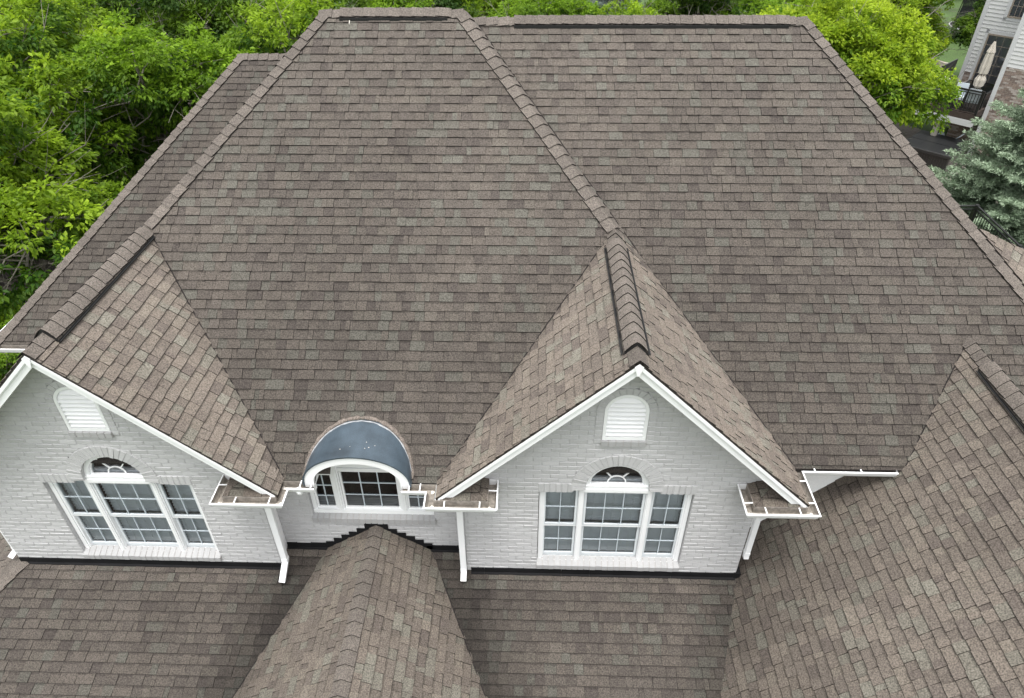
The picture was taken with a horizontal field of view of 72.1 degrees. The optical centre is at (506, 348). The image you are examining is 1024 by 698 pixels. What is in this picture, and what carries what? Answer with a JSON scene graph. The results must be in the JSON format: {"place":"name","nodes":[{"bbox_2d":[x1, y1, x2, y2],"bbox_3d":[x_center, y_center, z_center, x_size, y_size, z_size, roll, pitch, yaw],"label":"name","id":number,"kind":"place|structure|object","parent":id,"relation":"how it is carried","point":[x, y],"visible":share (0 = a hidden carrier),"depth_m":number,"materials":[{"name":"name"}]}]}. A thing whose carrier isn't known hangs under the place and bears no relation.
{"place":"outdoors","nodes":[
{"label":"outdoors","id":0,"kind":"place"},
{"bbox_2d":[0,8,336,319],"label":"woodland floor","id":1,"kind":"structure","parent":0,"point":[51,269],"depth_m":26.32,"materials":[{"name":"green plant"}]},
{"bbox_2d":[0,306,21,380],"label":"tree","id":2,"kind":"object","parent":1,"relation":"on","point":[8,361],"visible":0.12,"depth_m":16.22,"materials":[{"name":"green plant"}]},
{"bbox_2d":[0,75,129,324],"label":"tree","id":3,"kind":"object","parent":1,"relation":"on","point":[25,206],"visible":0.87,"depth_m":17.65,"materials":[{"name":"green plant"}]},
{"bbox_2d":[0,0,160,218],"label":"tree","id":4,"kind":"object","parent":1,"relation":"on","point":[72,33],"visible":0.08,"depth_m":25.02,"materials":[{"name":"green plant"}]},
{"bbox_2d":[0,0,171,223],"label":"tree","id":5,"kind":"object","parent":1,"relation":"on","point":[12,61],"visible":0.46,"depth_m":20.18,"materials":[{"name":"green plant"}]},
{"bbox_2d":[78,0,140,30],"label":"tree","id":6,"kind":"object","parent":1,"relation":"on","point":[129,4],"visible":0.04,"depth_m":39.50,"materials":[{"name":"green plant"}]},
{"bbox_2d":[85,0,194,55],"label":"tree","id":7,"kind":"object","parent":1,"relation":"on","point":[136,9],"visible":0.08,"depth_m":32.54,"materials":[{"name":"green plant"}]},
{"bbox_2d":[52,1,262,198],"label":"tree","id":8,"kind":"object","parent":1,"relation":"on","point":[164,89],"visible":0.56,"depth_m":21.87,"materials":[{"name":"green plant"}]},
{"bbox_2d":[130,0,301,102],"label":"tree","id":9,"kind":"object","parent":1,"relation":"on","point":[215,17],"visible":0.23,"depth_m":27.20,"materials":[{"name":"green plant"}]},
{"bbox_2d":[180,0,353,8],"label":"tree","id":10,"kind":"object","parent":1,"relation":"on","point":[350,1],"depth_m":38.47,"materials":[{"name":"green plant"}]},
{"bbox_2d":[193,0,347,104],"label":"tree","id":11,"kind":"object","parent":1,"relation":"on","point":[266,39],"visible":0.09,"depth_m":23.63,"materials":[{"name":"green plant"}]},
{"bbox_2d":[253,0,357,39],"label":"tree","id":12,"kind":"object","parent":1,"relation":"on","point":[325,3],"depth_m":30.54,"materials":[{"name":"green plant"}]},
{"bbox_2d":[339,0,480,17],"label":"tree","id":13,"kind":"object","parent":1,"relation":"on","point":[453,4],"visible":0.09,"depth_m":35.75,"materials":[{"name":"green plant"}]},
{"bbox_2d":[363,0,498,14],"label":"tree","id":14,"kind":"object","parent":1,"relation":"on","point":[383,3],"visible":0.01,"depth_m":29.85,"materials":[{"name":"green plant"}]},
{"bbox_2d":[486,0,606,16],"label":"tree","id":15,"kind":"object","parent":1,"relation":"on","point":[558,7],"visible":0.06,"depth_m":33.25,"materials":[{"name":"green plant"}]},
{"bbox_2d":[76,0,1008,549],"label":"ground","id":16,"kind":"structure","parent":0,"point":[958,54],"depth_m":49.56,"materials":[{"name":"green plant"}]},
{"bbox_2d":[460,0,540,16],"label":"tree","id":17,"kind":"object","parent":16,"relation":"on","point":[483,7],"visible":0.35,"depth_m":40.27,"materials":[{"name":"green plant"}]},
{"bbox_2d":[0,7,1023,697],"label":"house","id":18,"kind":"structure","parent":16,"relation":"on","point":[354,347],"depth_m":10.00,"materials":[{"name":"tile"}]},
{"bbox_2d":[48,457,218,551],"bbox_3d":[-5.337,2.032,10.430,2.070,2.250,0.935,1,37,2],"label":"window","id":19,"kind":"structure","parent":18,"relation":"in","point":[116,505],"depth_m":10.23,"materials":[{"name":"white paint"}]},
{"bbox_2d":[310,464,433,514],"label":"window","id":20,"kind":"structure","parent":18,"relation":"in","point":[348,488],"depth_m":10.40,"materials":[{"name":"white paint"}]},
{"bbox_2d":[537,466,691,561],"bbox_3d":[1.500,2.122,10.227,2.070,2.250,0.935,1,37,2],"label":"window","id":21,"kind":"structure","parent":18,"relation":"in","point":[616,514],"depth_m":10.02,"materials":[{"name":"white paint"}]},
{"bbox_2d":[586,0,650,13],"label":"tree","id":22,"kind":"object","parent":16,"relation":"on","point":[603,2],"visible":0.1,"depth_m":51.87,"materials":[{"name":"green plant"}]},
{"bbox_2d":[594,0,665,14],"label":"tree","id":23,"kind":"object","parent":16,"relation":"on","point":[634,8],"visible":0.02,"depth_m":31.64,"materials":[{"name":"green plant"}]},
{"bbox_2d":[642,0,749,14],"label":"tree","id":24,"kind":"object","parent":16,"relation":"on","point":[692,7],"visible":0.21,"depth_m":35.98,"materials":[{"name":"green plant"}]},
{"bbox_2d":[739,0,794,13],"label":"tree","id":25,"kind":"object","parent":16,"relation":"on","point":[760,4],"visible":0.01,"depth_m":39.21,"materials":[{"name":"green plant"}]},
{"bbox_2d":[731,0,840,14],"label":"tree","id":26,"kind":"object","parent":16,"relation":"on","point":[755,9],"visible":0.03,"depth_m":30.16,"materials":[{"name":"green plant"}]},
{"bbox_2d":[756,0,918,46],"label":"tree","id":27,"kind":"object","parent":16,"relation":"on","point":[807,6],"depth_m":27.30,"materials":[{"name":"green plant"}]},
{"bbox_2d":[759,0,974,144],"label":"tree","id":28,"kind":"object","parent":16,"relation":"on","point":[895,76],"visible":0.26,"depth_m":21.60,"materials":[{"name":"green plant"}]},
{"bbox_2d":[839,0,961,63],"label":"tree","id":29,"kind":"object","parent":16,"relation":"on","point":[939,27],"visible":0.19,"depth_m":33.42,"materials":[{"name":"green plant"}]},
{"bbox_2d":[948,0,980,33],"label":"trampoline","id":30,"kind":"object","parent":16,"relation":"on","point":[966,8],"visible":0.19,"depth_m":51.28,"materials":[{"name":"black metal"}]},
{"bbox_2d":[947,0,985,54],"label":"tree","id":31,"kind":"object","parent":16,"relation":"on","point":[970,21],"visible":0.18,"depth_m":41.27,"materials":[{"name":"green plant"}]},
{"bbox_2d":[913,0,1023,155],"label":"neighbour house","id":32,"kind":"structure","parent":16,"relation":"on","point":[1001,22],"depth_m":31.88,"materials":[{"name":"grey"}]},
{"bbox_2d":[935,60,955,76],"bbox_3d":[20.920,-13.433,34.227,1.100,0.800,1.300,-29,46,-32],"label":"covered lounger","id":33,"kind":"object","parent":32,"relation":"on","point":[941,64],"visible":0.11,"depth_m":34.26,"materials":[{"name":"beige fabric"}]},
{"bbox_2d":[949,81,970,107],"bbox_3d":[20.043,-11.247,31.213,0.580,0.966,0.650,26,44,30],"label":"deck chair","id":34,"kind":"object","parent":32,"relation":"on","point":[964,85],"visible":0.48,"depth_m":31.09,"materials":[{"name":"white metal"}]},
{"bbox_2d":[961,88,982,110],"bbox_3d":[20.416,-10.916,30.772,0.580,0.966,0.650,28,46,32],"label":"deck chair","id":35,"kind":"object","parent":32,"relation":"on","point":[972,99],"visible":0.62,"depth_m":30.53,"materials":[{"name":"black metal"}]},
{"bbox_2d":[962,79,994,109],"bbox_3d":[21.039,-11.423,31.623,1.700,0.735,1.300,-29,46,-32],"label":"patio table","id":36,"kind":"object","parent":32,"relation":"on","point":[987,87],"visible":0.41,"depth_m":31.24,"materials":[{"name":"black metal"}]},
{"bbox_2d":[971,39,996,103],"bbox_3d":[20.957,-12.172,30.953,0.428,2.740,0.428,1,37,2],"label":"patio umbrella","id":37,"kind":"object","parent":32,"relation":"on","point":[983,71],"visible":1,"depth_m":30.74,"materials":[{"name":"beige fabric"}]},
{"bbox_2d":[971,33,1013,82],"bbox_3d":[22.777,-13.534,33.045,0.053,2.240,1.120,-29,46,-32],"label":"glazed door","id":38,"kind":"structure","parent":32,"relation":"in","point":[989,34],"depth_m":32.93,"materials":[{"name":"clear glass"}]},
{"bbox_2d":[1007,0,1023,18],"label":"window","id":39,"kind":"structure","parent":32,"relation":"in","point":[1013,2],"depth_m":31.66,"materials":[{"name":"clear glass"}]},
{"bbox_2d":[927,87,1023,247],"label":"spruce tree","id":40,"kind":"object","parent":16,"relation":"on","point":[985,181],"visible":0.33,"depth_m":22.17,"materials":[{"name":"green plant"}]},
{"bbox_2d":[894,123,967,179],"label":"patio","id":41,"kind":"structure","parent":0,"point":[907,130],"depth_m":35.61,"materials":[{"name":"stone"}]},
{"bbox_2d":[907,130,972,173],"bbox_3d":[19.280,-8.906,31.913,2.657,0.998,2.308,-29,46,-32],"label":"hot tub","id":42,"kind":"object","parent":41,"relation":"on","point":[928,147],"visible":0.63,"depth_m":31.32,"materials":[{"name":"black plastic"}]},
{"bbox_2d":[960,204,1023,248],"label":"terrace railing","id":43,"kind":"object","parent":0,"point":[974,211],"visible":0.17,"depth_m":18.30,"materials":[{"name":"black metal"}]}
]}

